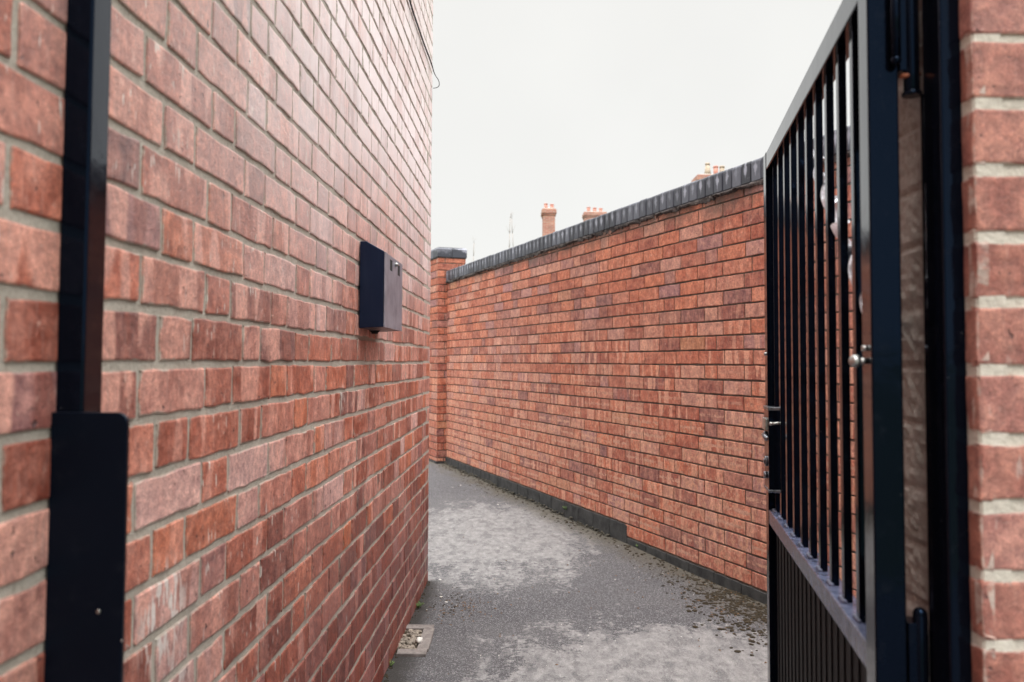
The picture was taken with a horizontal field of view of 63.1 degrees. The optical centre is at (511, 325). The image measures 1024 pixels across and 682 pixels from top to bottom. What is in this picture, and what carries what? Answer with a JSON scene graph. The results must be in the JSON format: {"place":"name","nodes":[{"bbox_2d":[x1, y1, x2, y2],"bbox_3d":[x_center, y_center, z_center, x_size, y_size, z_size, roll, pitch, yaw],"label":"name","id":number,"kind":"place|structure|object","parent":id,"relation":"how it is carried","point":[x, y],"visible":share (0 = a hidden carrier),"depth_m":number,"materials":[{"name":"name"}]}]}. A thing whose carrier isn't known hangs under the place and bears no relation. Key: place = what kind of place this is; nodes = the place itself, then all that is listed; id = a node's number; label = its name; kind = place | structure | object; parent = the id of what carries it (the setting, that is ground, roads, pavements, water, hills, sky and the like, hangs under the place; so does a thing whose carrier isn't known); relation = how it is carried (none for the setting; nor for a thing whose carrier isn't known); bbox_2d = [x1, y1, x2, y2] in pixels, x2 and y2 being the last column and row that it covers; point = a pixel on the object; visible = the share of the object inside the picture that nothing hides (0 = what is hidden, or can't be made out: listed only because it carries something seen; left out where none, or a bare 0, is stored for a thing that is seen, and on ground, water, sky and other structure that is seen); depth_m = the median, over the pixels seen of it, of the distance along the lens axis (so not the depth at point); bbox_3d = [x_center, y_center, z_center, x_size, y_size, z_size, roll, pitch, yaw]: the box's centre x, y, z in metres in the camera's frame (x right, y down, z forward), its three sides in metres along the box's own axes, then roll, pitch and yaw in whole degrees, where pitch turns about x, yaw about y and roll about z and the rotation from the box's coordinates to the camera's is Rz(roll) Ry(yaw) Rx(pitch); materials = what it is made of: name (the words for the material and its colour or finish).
{"place":"outdoors","nodes":[
{"label":"outdoors","id":0,"kind":"place"},
{"bbox_2d":[381,461,767,681],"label":"path","id":1,"kind":"structure","parent":0,"point":[646,646],"depth_m":3.77,"materials":[{"name":"grey asphalt"}]},
{"bbox_2d":[44,0,129,681],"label":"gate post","id":2,"kind":"object","parent":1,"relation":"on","point":[86,577],"visible":1,"depth_m":0.90,"materials":[{"name":"black metal"}]},
{"bbox_2d":[0,0,432,681],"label":"brick building","id":3,"kind":"structure","parent":1,"relation":"on","point":[268,172],"depth_m":1.49,"materials":[{"name":"brick"}]},
{"bbox_2d":[359,241,401,333],"bbox_3d":[-0.411,-0.109,2.674,0.087,0.275,0.335,0,-2,1],"label":"letter box","id":4,"kind":"object","parent":3,"relation":"attached to","point":[380,304],"visible":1,"depth_m":2.51,"materials":[{"name":"paint"}]},
{"bbox_2d":[384,252,401,330],"bbox_3d":[-0.375,-0.101,2.673,0.014,0.227,0.333,0,-2,1],"label":"door","id":5,"kind":"structure","parent":4,"relation":"in","point":[392,268],"depth_m":2.64,"materials":[{"name":"metal"}]},
{"bbox_2d":[409,0,439,87],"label":"cable","id":6,"kind":"object","parent":3,"relation":"attached to","point":[422,37],"visible":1,"depth_m":3.82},
{"bbox_2d":[396,624,434,656],"bbox_3d":[-0.389,1.279,3.355,0.134,0.045,0.358,0,-2,0],"label":"drain gully","id":7,"kind":"object","parent":1,"relation":"on","point":[423,647],"visible":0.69,"depth_m":3.30,"materials":[{"name":"concrete"}]},
{"bbox_2d":[397,629,421,648],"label":"gully pebbles","id":8,"kind":"object","parent":7,"relation":"on","point":[414,635],"visible":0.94,"depth_m":3.35,"materials":[{"name":"beige gravel"}]},
{"bbox_2d":[415,637,422,643],"bbox_3d":[-0.367,1.250,3.313,0.031,0.026,0.034,-2,-3,39],"label":"pebble","id":9,"kind":"object","parent":7,"relation":"on","point":[418,640],"visible":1,"depth_m":3.30,"materials":[{"name":"white stone"}]},
{"bbox_2d":[444,462,609,536],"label":"dried weeds","id":10,"kind":"object","parent":1,"relation":"on","point":[546,507],"visible":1,"depth_m":6.44,"materials":[{"name":"brown plant"}]},
{"bbox_2d":[384,465,766,681],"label":"moss","id":11,"kind":"object","parent":1,"relation":"on","point":[757,615],"visible":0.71,"depth_m":3.86,"materials":[{"name":"green plant"}]},
{"bbox_2d":[426,504,751,679],"bbox_3d":[0.386,1.317,4.856,1.801,0.064,4.800,0,-2,0],"label":"pale grit","id":12,"kind":"object","parent":1,"relation":"on","point":[540,592],"visible":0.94,"depth_m":3.93,"materials":[{"name":"white gravel"}]},
{"bbox_2d":[416,536,766,673],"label":"leaf litter","id":13,"kind":"object","parent":1,"relation":"on","point":[579,591],"visible":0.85,"depth_m":3.79,"materials":[{"name":"brown plant"}]},
{"bbox_2d":[898,0,1023,681],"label":"gate pier","id":14,"kind":"structure","parent":1,"relation":"on","point":[991,34],"depth_m":0.94,"materials":[{"name":"red brick"}]},
{"bbox_2d":[920,0,971,681],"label":"gate post","id":15,"kind":"object","parent":14,"relation":"attached to","point":[950,643],"visible":1,"depth_m":0.96,"materials":[{"name":"black metal"}]},
{"bbox_2d":[761,0,928,681],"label":"metal gate","id":16,"kind":"structure","parent":15,"relation":"attached to","point":[824,624],"depth_m":1.26,"materials":[{"name":"black metal"}]},
{"bbox_2d":[582,207,606,221],"bbox_3d":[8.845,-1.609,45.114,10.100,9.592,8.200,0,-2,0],"label":"chimney","id":17,"kind":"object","parent":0,"point":[588,214],"depth_m":44.82,"materials":[{"name":"brick"}]},
{"bbox_2d":[431,0,849,263],"label":"sky","id":18,"kind":"structure","parent":0,"point":[573,106],"materials":[{"name":"white"}]},
{"bbox_2d":[691,163,724,181],"bbox_3d":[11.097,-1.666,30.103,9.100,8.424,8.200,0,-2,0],"label":"chimney","id":19,"kind":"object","parent":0,"point":[707,172],"depth_m":30.19,"materials":[{"name":"brick"}]},
{"label":"ground","id":20,"kind":"structure","parent":0,"visible":0},
{"bbox_2d":[429,247,466,463],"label":"brick pillar","id":21,"kind":"structure","parent":20,"relation":"on","point":[443,260],"depth_m":8.70,"materials":[{"name":"red brick"}]},
{"bbox_2d":[541,203,556,235],"bbox_3d":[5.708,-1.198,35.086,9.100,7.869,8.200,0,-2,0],"label":"chimney","id":22,"kind":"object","parent":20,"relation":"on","point":[548,215],"depth_m":34.77,"materials":[{"name":"brick"}]},
{"bbox_2d":[445,125,855,603],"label":"boundary wall","id":23,"kind":"structure","parent":20,"relation":"on","point":[606,373],"depth_m":4.96,"materials":[{"name":"red brick"}]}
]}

